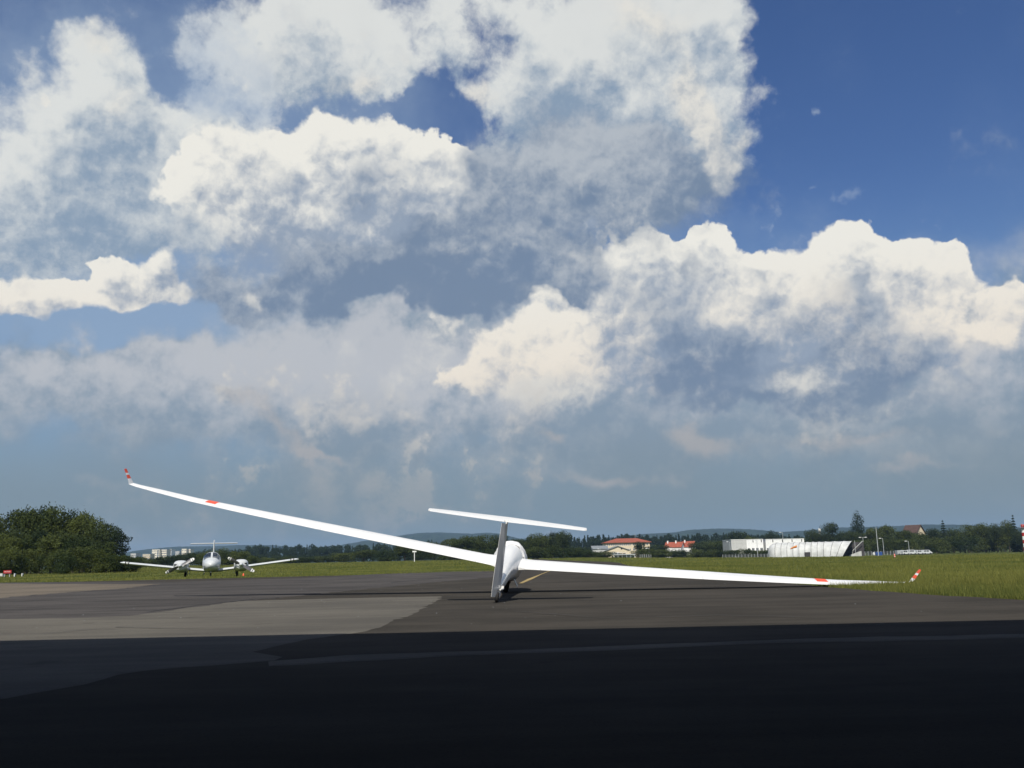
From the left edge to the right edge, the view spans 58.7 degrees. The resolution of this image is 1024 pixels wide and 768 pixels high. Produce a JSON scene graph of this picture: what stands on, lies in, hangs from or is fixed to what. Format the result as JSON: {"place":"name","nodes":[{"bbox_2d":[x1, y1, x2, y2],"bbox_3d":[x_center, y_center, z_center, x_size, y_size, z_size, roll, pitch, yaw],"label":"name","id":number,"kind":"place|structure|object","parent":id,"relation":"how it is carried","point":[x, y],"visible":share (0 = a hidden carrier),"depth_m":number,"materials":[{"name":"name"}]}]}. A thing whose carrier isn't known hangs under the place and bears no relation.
{"place":"outdoors","nodes":[
{"label":"outdoors","id":0,"kind":"place"},
{"bbox_2d":[53,558,533,572],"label":"grass","id":1,"kind":"structure","parent":0,"point":[367,564],"depth_m":149.94,"materials":[{"name":"plant"}]},
{"bbox_2d":[40,532,582,567],"bbox_3d":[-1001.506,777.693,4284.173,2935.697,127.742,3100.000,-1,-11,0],"label":"hills","id":2,"kind":"structure","parent":0,"point":[439,537],"depth_m":3823.70,"materials":[{"name":"green plant"}]},
{"bbox_2d":[0,548,1022,596],"bbox_3d":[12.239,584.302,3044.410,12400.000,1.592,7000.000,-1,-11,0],"label":"field","id":3,"kind":"structure","parent":0,"point":[963,553],"depth_m":84.00,"materials":[{"name":"plant"}]},
{"bbox_2d":[0,514,7,534],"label":"leafy tree","id":4,"kind":"object","parent":3,"relation":"on","point":[3,525],"visible":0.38,"depth_m":116.67,"materials":[{"name":"green plant"}]},
{"bbox_2d":[0,549,11,571],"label":"bush","id":5,"kind":"object","parent":3,"relation":"on","point":[7,562],"visible":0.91,"depth_m":98.81,"materials":[{"name":"green plant"}]},
{"bbox_2d":[0,531,23,557],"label":"leafy tree","id":6,"kind":"object","parent":3,"relation":"on","point":[9,542],"visible":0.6,"depth_m":107.31,"materials":[{"name":"green plant"}]},
{"bbox_2d":[0,545,24,574],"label":"bush","id":7,"kind":"object","parent":3,"relation":"on","point":[12,554],"visible":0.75,"depth_m":99.47,"materials":[{"name":"green plant"}]},
{"bbox_2d":[1,506,27,535],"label":"leafy tree","id":8,"kind":"object","parent":3,"relation":"on","point":[8,521],"visible":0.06,"depth_m":119.47,"materials":[{"name":"green plant"}]},
{"bbox_2d":[3,526,29,560],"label":"leafy tree","id":9,"kind":"object","parent":3,"relation":"on","point":[12,531],"visible":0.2,"depth_m":111.12,"materials":[{"name":"green plant"}]},
{"bbox_2d":[11,554,32,574],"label":"bush","id":10,"kind":"object","parent":3,"relation":"on","point":[20,570],"visible":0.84,"depth_m":100.48,"materials":[{"name":"green plant"}]},
{"bbox_2d":[7,504,44,573],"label":"leafy tree","id":11,"kind":"object","parent":3,"relation":"on","point":[28,520],"visible":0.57,"depth_m":117.06,"materials":[{"name":"green plant"}]},
{"bbox_2d":[15,534,39,573],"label":"leafy tree","id":12,"kind":"object","parent":3,"relation":"on","point":[27,542],"visible":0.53,"depth_m":109.45,"materials":[{"name":"green plant"}]},
{"bbox_2d":[19,548,45,573],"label":"bush","id":13,"kind":"object","parent":3,"relation":"on","point":[34,552],"visible":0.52,"depth_m":104.84,"materials":[{"name":"green plant"}]},
{"bbox_2d":[27,527,50,573],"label":"leafy tree","id":14,"kind":"object","parent":3,"relation":"on","point":[40,534],"visible":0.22,"depth_m":109.81,"materials":[{"name":"green plant"}]},
{"bbox_2d":[31,553,53,573],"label":"bush","id":15,"kind":"object","parent":3,"relation":"on","point":[41,559],"visible":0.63,"depth_m":104.41,"materials":[{"name":"green plant"}]},
{"bbox_2d":[42,548,65,573],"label":"bush","id":16,"kind":"object","parent":3,"relation":"on","point":[51,561],"visible":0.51,"depth_m":101.56,"materials":[{"name":"green plant"}]},
{"bbox_2d":[37,501,71,572],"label":"leafy tree","id":17,"kind":"object","parent":3,"relation":"on","point":[52,526],"visible":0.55,"depth_m":117.45,"materials":[{"name":"green plant"}]},
{"bbox_2d":[35,532,75,572],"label":"leafy tree","id":18,"kind":"object","parent":3,"relation":"on","point":[46,545],"visible":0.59,"depth_m":106.77,"materials":[{"name":"green plant"}]},
{"bbox_2d":[46,531,81,565],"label":"leafy tree","id":19,"kind":"object","parent":3,"relation":"on","point":[60,535],"visible":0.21,"depth_m":107.62,"materials":[{"name":"green plant"}]},
{"bbox_2d":[52,551,79,573],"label":"bush","id":20,"kind":"object","parent":3,"relation":"on","point":[64,567],"visible":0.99,"depth_m":97.97,"materials":[{"name":"green plant"}]},
{"bbox_2d":[58,533,90,572],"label":"leafy tree","id":21,"kind":"object","parent":3,"relation":"on","point":[70,544],"visible":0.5,"depth_m":107.12,"materials":[{"name":"green plant"}]},
{"bbox_2d":[66,546,94,573],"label":"bush","id":22,"kind":"object","parent":3,"relation":"on","point":[82,560],"visible":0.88,"depth_m":99.64,"materials":[{"name":"green plant"}]},
{"bbox_2d":[66,508,98,571],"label":"leafy tree","id":23,"kind":"object","parent":3,"relation":"on","point":[80,519],"visible":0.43,"depth_m":116.92,"materials":[{"name":"green plant"}]},
{"bbox_2d":[78,544,102,572],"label":"bush","id":24,"kind":"object","parent":3,"relation":"on","point":[95,546],"visible":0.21,"depth_m":102.83,"materials":[{"name":"green plant"}]},
{"bbox_2d":[79,516,114,542],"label":"leafy tree","id":25,"kind":"object","parent":3,"relation":"on","point":[90,530],"visible":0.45,"depth_m":115.21,"materials":[{"name":"green plant"}]},
{"bbox_2d":[92,523,123,548],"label":"leafy tree","id":26,"kind":"object","parent":3,"relation":"on","point":[103,537],"visible":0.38,"depth_m":113.96,"materials":[{"name":"green plant"}]},
{"bbox_2d":[93,551,123,572],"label":"bush","id":27,"kind":"object","parent":3,"relation":"on","point":[113,560],"visible":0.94,"depth_m":100.17,"materials":[{"name":"green plant"}]},
{"bbox_2d":[108,531,132,554],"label":"leafy tree","id":28,"kind":"object","parent":3,"relation":"on","point":[119,536],"visible":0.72,"depth_m":111.52,"materials":[{"name":"green plant"}]},
{"bbox_2d":[111,555,134,571],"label":"bush","id":29,"kind":"object","parent":3,"relation":"on","point":[125,558],"visible":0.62,"depth_m":101.53,"materials":[{"name":"green plant"}]},
{"bbox_2d":[124,557,145,571],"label":"bush","id":30,"kind":"object","parent":3,"relation":"on","point":[135,566],"visible":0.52,"depth_m":103.28,"materials":[{"name":"green plant"}]},
{"bbox_2d":[154,556,170,564],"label":"leafy tree","id":31,"kind":"object","parent":3,"relation":"on","point":[166,560],"visible":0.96,"depth_m":254.99,"materials":[{"name":"green plant"}]},
{"bbox_2d":[120,540,298,576],"bbox_3d":[-18.702,10.773,56.330,8.124,2.378,8.204,-7,-13,30],"label":"twin engine aeroplane","id":32,"kind":"object","parent":3,"relation":"on","point":[211,563],"visible":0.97,"depth_m":54.64,"materials":[{"name":"white paint"}]},
{"bbox_2d":[217,547,238,564],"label":"bush","id":33,"kind":"object","parent":3,"relation":"on","point":[225,552],"visible":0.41,"depth_m":240.55,"materials":[{"name":"green plant"}]},
{"bbox_2d":[227,551,253,562],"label":"bush","id":34,"kind":"object","parent":3,"relation":"on","point":[244,554],"visible":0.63,"depth_m":235.04,"materials":[{"name":"green plant"}]},
{"bbox_2d":[0,564,494,582],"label":"grass","id":35,"kind":"structure","parent":3,"relation":"on","point":[261,572],"depth_m":71.25,"materials":[{"name":"plant"}]},
{"bbox_2d":[245,555,261,564],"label":"bush","id":36,"kind":"object","parent":3,"relation":"on","point":[251,559],"visible":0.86,"depth_m":230.62,"materials":[{"name":"green plant"}]},
{"bbox_2d":[309,556,332,562],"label":"bush","id":37,"kind":"object","parent":3,"relation":"on","point":[321,559],"visible":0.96,"depth_m":313.56,"materials":[{"name":"green plant"}]},
{"bbox_2d":[235,540,436,563],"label":"woodland","id":38,"kind":"object","parent":3,"relation":"on","point":[255,550],"visible":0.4,"depth_m":646.35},
{"bbox_2d":[330,553,356,561],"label":"bush","id":39,"kind":"object","parent":3,"relation":"on","point":[337,558],"visible":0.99,"depth_m":313.30,"materials":[{"name":"green plant"}]},
{"bbox_2d":[350,549,376,561],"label":"leafy tree","id":40,"kind":"object","parent":3,"relation":"on","point":[368,552],"visible":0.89,"depth_m":322.88,"materials":[{"name":"green plant"}]},
{"bbox_2d":[140,545,590,565],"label":"woodland","id":41,"kind":"object","parent":3,"relation":"on","point":[409,557],"visible":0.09,"depth_m":427.90,"materials":[{"name":"green plant"}]},
{"bbox_2d":[372,550,398,560],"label":"bush","id":42,"kind":"object","parent":3,"relation":"on","point":[392,556],"visible":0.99,"depth_m":303.57,"materials":[{"name":"green plant"}]},
{"bbox_2d":[393,546,415,560],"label":"leafy tree","id":43,"kind":"object","parent":3,"relation":"on","point":[402,551],"visible":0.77,"depth_m":313.42,"materials":[{"name":"green plant"}]},
{"bbox_2d":[411,550,435,560],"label":"bush","id":44,"kind":"object","parent":3,"relation":"on","point":[420,557],"visible":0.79,"depth_m":284.15,"materials":[{"name":"green plant"}]},
{"bbox_2d":[440,538,466,559],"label":"leafy tree","id":45,"kind":"object","parent":3,"relation":"on","point":[455,543],"visible":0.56,"depth_m":308.49,"materials":[{"name":"green plant"}]},
{"bbox_2d":[452,535,478,549],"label":"leafy tree","id":46,"kind":"object","parent":3,"relation":"on","point":[469,544],"visible":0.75,"depth_m":311.23,"materials":[{"name":"green plant"}]},
{"bbox_2d":[471,534,498,550],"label":"leafy tree","id":47,"kind":"object","parent":3,"relation":"on","point":[485,545],"visible":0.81,"depth_m":315.46,"materials":[{"name":"green plant"}]},
{"bbox_2d":[525,546,542,558],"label":"bush","id":48,"kind":"object","parent":3,"relation":"on","point":[532,550],"visible":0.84,"depth_m":264.15,"materials":[{"name":"green plant"}]},
{"bbox_2d":[524,532,551,552],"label":"leafy tree","id":49,"kind":"object","parent":3,"relation":"on","point":[541,541],"visible":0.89,"depth_m":314.24,"materials":[{"name":"green plant"}]},
{"bbox_2d":[540,545,567,557],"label":"bush","id":50,"kind":"object","parent":3,"relation":"on","point":[547,553],"visible":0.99,"depth_m":262.34,"materials":[{"name":"green plant"}]},
{"bbox_2d":[545,531,562,548],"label":"leafy tree","id":51,"kind":"object","parent":3,"relation":"on","point":[553,541],"visible":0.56,"depth_m":316.83,"materials":[{"name":"green plant"}]},
{"bbox_2d":[554,530,571,552],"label":"leafy tree","id":52,"kind":"object","parent":3,"relation":"on","point":[560,539],"visible":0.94,"depth_m":312.26,"materials":[{"name":"green plant"}]},
{"bbox_2d":[560,548,583,557],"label":"bush","id":53,"kind":"object","parent":3,"relation":"on","point":[574,553],"visible":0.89,"depth_m":265.83,"materials":[{"name":"green plant"}]},
{"bbox_2d":[580,550,600,557],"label":"bush","id":54,"kind":"object","parent":3,"relation":"on","point":[588,552],"visible":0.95,"depth_m":284.28,"materials":[{"name":"green plant"}]},
{"bbox_2d":[590,546,608,554],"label":"grey roof annex","id":55,"kind":"object","parent":3,"relation":"on","point":[597,548],"visible":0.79,"depth_m":437.87,"materials":[{"name":"paint"}]},
{"bbox_2d":[605,546,629,557],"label":"gabled hall","id":56,"kind":"structure","parent":3,"relation":"on","point":[618,549],"depth_m":432.63,"materials":[{"name":"beige paint"}]},
{"bbox_2d":[601,538,650,557],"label":"school building","id":57,"kind":"structure","parent":3,"relation":"on","point":[627,543],"depth_m":511.94,"materials":[{"name":"beige paint"}]},
{"bbox_2d":[638,548,655,557],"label":"bush","id":58,"kind":"object","parent":3,"relation":"on","point":[645,552],"visible":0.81,"depth_m":338.09,"materials":[{"name":"green plant"}]},
{"bbox_2d":[521,532,804,557],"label":"woodland","id":59,"kind":"object","parent":3,"relation":"on","point":[598,540],"visible":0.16,"depth_m":688.47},
{"bbox_2d":[672,541,684,551],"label":"house","id":60,"kind":"structure","parent":3,"relation":"on","point":[678,545],"depth_m":455.80,"materials":[{"name":"white paint"}]},
{"bbox_2d":[686,548,704,557],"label":"bush","id":61,"kind":"object","parent":3,"relation":"on","point":[698,553],"visible":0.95,"depth_m":348.31,"materials":[{"name":"green plant"}]},
{"bbox_2d":[687,542,706,551],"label":"leafy tree","id":62,"kind":"object","parent":3,"relation":"on","point":[693,545],"visible":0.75,"depth_m":392.43,"materials":[{"name":"green plant"}]},
{"bbox_2d":[706,549,722,557],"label":"bush","id":63,"kind":"object","parent":3,"relation":"on","point":[712,553],"visible":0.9,"depth_m":342.90,"materials":[{"name":"green plant"}]},
{"bbox_2d":[708,540,722,554],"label":"leafy tree","id":64,"kind":"object","parent":3,"relation":"on","point":[714,545],"visible":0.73,"depth_m":402.74,"materials":[{"name":"green plant"}]},
{"bbox_2d":[724,550,741,556],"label":"bush","id":65,"kind":"object","parent":3,"relation":"on","point":[729,553],"visible":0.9,"depth_m":335.18,"materials":[{"name":"green plant"}]},
{"bbox_2d":[723,531,748,539],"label":"leafy tree","id":66,"kind":"object","parent":3,"relation":"on","point":[734,535],"visible":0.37,"depth_m":444.41,"materials":[{"name":"green plant"}]},
{"bbox_2d":[763,530,778,538],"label":"leafy tree","id":67,"kind":"object","parent":3,"relation":"on","point":[771,536],"visible":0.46,"depth_m":510.80,"materials":[{"name":"green plant"}]},
{"bbox_2d":[534,552,1023,562],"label":"grass","id":68,"kind":"structure","parent":3,"relation":"on","point":[633,559],"depth_m":124.28,"materials":[{"name":"plant"}]},
{"bbox_2d":[803,529,822,541],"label":"leafy tree","id":69,"kind":"object","parent":3,"relation":"on","point":[814,536],"visible":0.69,"depth_m":412.60,"materials":[{"name":"green plant"}]},
{"bbox_2d":[768,541,864,556],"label":"tent hangar","id":70,"kind":"structure","parent":3,"relation":"on","point":[824,549],"depth_m":300.79,"materials":[{"name":"fabric"}]},
{"bbox_2d":[817,520,838,541],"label":"leafy tree","id":71,"kind":"object","parent":3,"relation":"on","point":[828,536],"visible":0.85,"depth_m":406.99,"materials":[{"name":"green plant"}]},
{"bbox_2d":[845,531,864,540],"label":"leafy tree","id":72,"kind":"object","parent":3,"relation":"on","point":[855,535],"visible":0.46,"depth_m":386.00,"materials":[{"name":"green plant"}]},
{"bbox_2d":[848,511,864,539],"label":"poplar tree","id":73,"kind":"object","parent":3,"relation":"on","point":[856,527],"visible":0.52,"depth_m":399.12,"materials":[{"name":"green plant"}]},
{"bbox_2d":[863,527,886,544],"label":"leafy tree","id":74,"kind":"object","parent":3,"relation":"on","point":[871,533],"visible":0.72,"depth_m":392.20,"materials":[{"name":"green plant"}]},
{"bbox_2d":[870,538,890,554],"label":"bush","id":75,"kind":"object","parent":3,"relation":"on","point":[881,543],"visible":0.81,"depth_m":357.03,"materials":[{"name":"green plant"}]},
{"bbox_2d":[878,524,897,538],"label":"leafy tree","id":76,"kind":"object","parent":3,"relation":"on","point":[889,529],"visible":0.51,"depth_m":394.00,"materials":[{"name":"green plant"}]},
{"bbox_2d":[885,537,901,554],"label":"bush","id":77,"kind":"object","parent":3,"relation":"on","point":[891,549],"visible":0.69,"depth_m":353.19,"materials":[{"name":"green plant"}]},
{"bbox_2d":[894,538,918,549],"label":"bush","id":78,"kind":"object","parent":3,"relation":"on","point":[905,543],"visible":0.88,"depth_m":347.39,"materials":[{"name":"green plant"}]},
{"bbox_2d":[897,529,917,546],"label":"leafy tree","id":79,"kind":"object","parent":3,"relation":"on","point":[907,531],"visible":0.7,"depth_m":376.74,"materials":[{"name":"green plant"}]},
{"bbox_2d":[918,538,939,553],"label":"bush","id":80,"kind":"object","parent":3,"relation":"on","point":[930,544],"visible":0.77,"depth_m":348.46,"materials":[{"name":"green plant"}]},
{"bbox_2d":[926,528,942,552],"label":"leafy tree","id":81,"kind":"object","parent":3,"relation":"on","point":[934,533],"visible":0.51,"depth_m":375.08,"materials":[{"name":"green plant"}]},
{"bbox_2d":[931,537,953,553],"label":"bush","id":82,"kind":"object","parent":3,"relation":"on","point":[942,550],"visible":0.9,"depth_m":348.08,"materials":[{"name":"green plant"}]},
{"bbox_2d":[942,528,961,552],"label":"leafy tree","id":83,"kind":"object","parent":3,"relation":"on","point":[949,533],"visible":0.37,"depth_m":373.86,"materials":[{"name":"green plant"}]},
{"bbox_2d":[950,534,978,552],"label":"bush","id":84,"kind":"object","parent":3,"relation":"on","point":[957,543],"visible":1,"depth_m":348.06,"materials":[{"name":"green plant"}]},
{"bbox_2d":[956,524,976,552],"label":"leafy tree","id":85,"kind":"object","parent":3,"relation":"on","point":[969,531],"visible":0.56,"depth_m":365.31,"materials":[{"name":"green plant"}]},
{"bbox_2d":[973,522,991,552],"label":"leafy tree","id":86,"kind":"object","parent":3,"relation":"on","point":[980,530],"visible":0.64,"depth_m":358.26,"materials":[{"name":"green plant"}]},
{"bbox_2d":[983,521,1006,551],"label":"leafy tree","id":87,"kind":"object","parent":3,"relation":"on","point":[995,533],"visible":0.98,"depth_m":353.22,"materials":[{"name":"green plant"}]},
{"bbox_2d":[989,535,1009,551],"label":"bush","id":88,"kind":"object","parent":3,"relation":"on","point":[1004,546],"visible":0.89,"depth_m":353.27,"materials":[{"name":"green plant"}]},
{"bbox_2d":[999,519,1013,551],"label":"leafy tree","id":89,"kind":"object","parent":3,"relation":"on","point":[1007,525],"visible":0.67,"depth_m":355.52,"materials":[{"name":"green plant"}]},
{"bbox_2d":[1010,515,1022,551],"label":"spruce tree","id":90,"kind":"object","parent":3,"relation":"on","point":[1015,548],"visible":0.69,"depth_m":344.11,"materials":[{"name":"green plant"}]},
{"bbox_2d":[1009,528,1023,551],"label":"leafy tree","id":91,"kind":"object","parent":3,"relation":"on","point":[1018,535],"visible":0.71,"depth_m":338.83,"materials":[{"name":"green plant"}]},
{"bbox_2d":[0,559,1023,767],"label":"apron","id":92,"kind":"object","parent":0,"point":[923,704],"visible":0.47,"depth_m":4.49,"materials":[{"name":"asphalt"}]},
{"bbox_2d":[0,584,156,597],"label":"pale concrete patch","id":93,"kind":"object","parent":92,"relation":"on","point":[11,590],"visible":0.89,"depth_m":28.95,"materials":[{"name":"concrete"}]},
{"bbox_2d":[0,596,441,698],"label":"old asphalt patch","id":94,"kind":"object","parent":92,"relation":"on","point":[37,655],"visible":0.91,"depth_m":8.52,"materials":[{"name":"asphalt"}]},
{"bbox_2d":[0,570,493,618],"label":"worn asphalt patch","id":95,"kind":"object","parent":92,"relation":"on","point":[165,596],"visible":0.77,"depth_m":21.00,"materials":[{"name":"asphalt"}]},
{"bbox_2d":[124,469,920,602],"bbox_3d":[-0.067,3.163,16.837,15.631,1.445,6.695,7,-11,3],"label":"glider","id":96,"kind":"object","parent":92,"relation":"on","point":[509,562],"visible":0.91,"depth_m":17.50,"materials":[{"name":"white plastic"}]},
{"bbox_2d":[494,541,526,558],"bbox_3d":[0.018,3.554,18.957,0.764,0.546,1.860,7,-11,3],"label":"canopy cover","id":97,"kind":"object","parent":96,"relation":"on","point":[518,544],"visible":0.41,"depth_m":18.13,"materials":[{"name":"fabric"}]},
{"bbox_2d":[268,634,1023,665],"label":"pale seam strip","id":98,"kind":"object","parent":92,"relation":"on","point":[348,658],"visible":1,"depth_m":6.51,"materials":[{"name":"concrete"}]},
{"bbox_2d":[0,0,1023,560],"label":"sky","id":99,"kind":"structure","parent":0,"point":[612,268],"materials":[{"name":"blue"}]},
{"bbox_2d":[722,539,746,551],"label":"office building","id":100,"kind":"structure","parent":0,"point":[736,544],"depth_m":378.99,"materials":[{"name":"grey paint"}]},
{"bbox_2d":[746,539,763,553],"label":"office building","id":101,"kind":"structure","parent":0,"point":[754,545],"depth_m":378.79,"materials":[{"name":"white paint"}]},
{"bbox_2d":[763,538,803,551],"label":"office building","id":102,"kind":"structure","parent":0,"point":[767,543],"depth_m":379.04,"materials":[{"name":"white paint"}]},
{"bbox_2d":[582,524,1020,549],"bbox_3d":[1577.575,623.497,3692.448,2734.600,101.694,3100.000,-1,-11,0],"label":"hills","id":103,"kind":"structure","parent":0,"point":[708,532],"depth_m":3253.82,"materials":[{"name":"green plant"}]},
{"bbox_2d":[620,554,1023,572],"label":"grass","id":104,"kind":"structure","parent":0,"point":[942,562],"depth_m":45.63,"materials":[{"name":"plant"}]},
{"bbox_2d":[720,565,1023,599],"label":"grass","id":105,"kind":"structure","parent":0,"point":[1008,591],"depth_m":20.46,"materials":[{"name":"plant"}]},
{"bbox_2d":[903,525,926,534],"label":"house","id":106,"kind":"structure","parent":0,"point":[914,528],"depth_m":422.37,"materials":[{"name":"beige paint"}]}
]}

